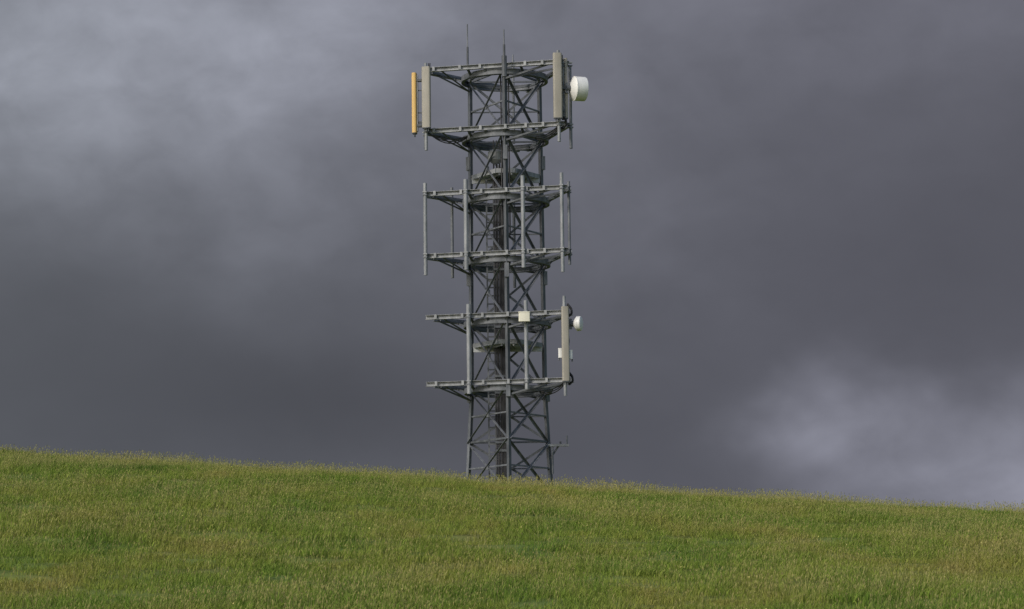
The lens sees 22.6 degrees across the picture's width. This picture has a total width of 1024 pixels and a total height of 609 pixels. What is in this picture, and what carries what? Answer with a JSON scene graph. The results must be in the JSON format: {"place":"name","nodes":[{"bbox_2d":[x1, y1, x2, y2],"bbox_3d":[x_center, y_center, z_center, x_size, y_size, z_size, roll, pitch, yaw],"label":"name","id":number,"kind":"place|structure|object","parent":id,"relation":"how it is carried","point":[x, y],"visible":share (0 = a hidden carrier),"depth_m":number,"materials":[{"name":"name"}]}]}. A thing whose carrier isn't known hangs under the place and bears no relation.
{"place":"outdoors","nodes":[
{"label":"outdoors","id":0,"kind":"place"},
{"bbox_2d":[0,463,1022,608],"bbox_3d":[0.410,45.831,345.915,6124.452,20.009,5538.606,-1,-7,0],"label":"hill","id":1,"kind":"structure","parent":0,"point":[460,537],"depth_m":42.14,"materials":[{"name":"green plant"}]},
{"bbox_2d":[418,50,573,485],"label":"lattice telecom tower","id":2,"kind":"structure","parent":1,"relation":"on","point":[501,389],"depth_m":80.26,"materials":[{"name":"metal"}]},
{"bbox_2d":[412,72,421,136],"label":"panel antenna","id":3,"kind":"object","parent":2,"relation":"attached to","point":[416,126],"visible":1,"depth_m":80.29,"materials":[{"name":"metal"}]},
{"bbox_2d":[422,66,430,131],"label":"panel antenna","id":4,"kind":"object","parent":2,"relation":"attached to","point":[426,97],"visible":1,"depth_m":80.12,"materials":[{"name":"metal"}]},
{"bbox_2d":[466,24,468,65],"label":"whip antenna","id":5,"kind":"object","parent":2,"relation":"on","point":[467,52],"visible":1,"depth_m":80.39,"materials":[{"name":"metal"}]},
{"bbox_2d":[502,29,506,76],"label":"whip antenna","id":6,"kind":"object","parent":2,"relation":"attached to","point":[504,65],"visible":1,"depth_m":79.66,"materials":[{"name":"metal"}]},
{"bbox_2d":[518,311,529,323],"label":"radio unit","id":7,"kind":"object","parent":2,"relation":"attached to","point":[524,316],"visible":1,"depth_m":78.57,"materials":[{"name":"beige paint"}]},
{"bbox_2d":[553,53,562,121],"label":"panel antenna","id":8,"kind":"object","parent":2,"relation":"attached to","point":[557,89],"visible":1,"depth_m":79.17,"materials":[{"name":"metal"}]},
{"bbox_2d":[558,348,561,360],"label":"radio unit","id":9,"kind":"object","parent":2,"relation":"attached to","point":[559,353],"visible":1,"depth_m":78.30,"materials":[{"name":"white paint"}]},
{"bbox_2d":[562,58,567,118],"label":"panel antenna","id":10,"kind":"object","parent":2,"relation":"attached to","point":[565,80],"visible":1,"depth_m":79.52,"materials":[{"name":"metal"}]},
{"bbox_2d":[561,306,569,384],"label":"panel antenna","id":11,"kind":"object","parent":2,"relation":"attached to","point":[565,344],"visible":1,"depth_m":78.19,"materials":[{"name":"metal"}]},
{"bbox_2d":[569,350,572,361],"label":"radio unit","id":12,"kind":"object","parent":2,"relation":"attached to","point":[571,354],"visible":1,"depth_m":78.30,"materials":[{"name":"white paint"}]},
{"bbox_2d":[562,76,588,100],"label":"microwave drum antenna","id":13,"kind":"object","parent":2,"relation":"attached to","point":[577,89],"visible":1,"depth_m":79.30,"materials":[{"name":"white paint"}]},
{"bbox_2d":[569,316,582,330],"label":"microwave dish antenna","id":14,"kind":"object","parent":2,"relation":"attached to","point":[577,323],"visible":1,"depth_m":78.39,"materials":[{"name":"white paint"}]},
{"bbox_2d":[0,0,1023,511],"label":"sky","id":15,"kind":"structure","parent":0,"point":[797,226],"materials":[{"name":"grey"}]}
]}

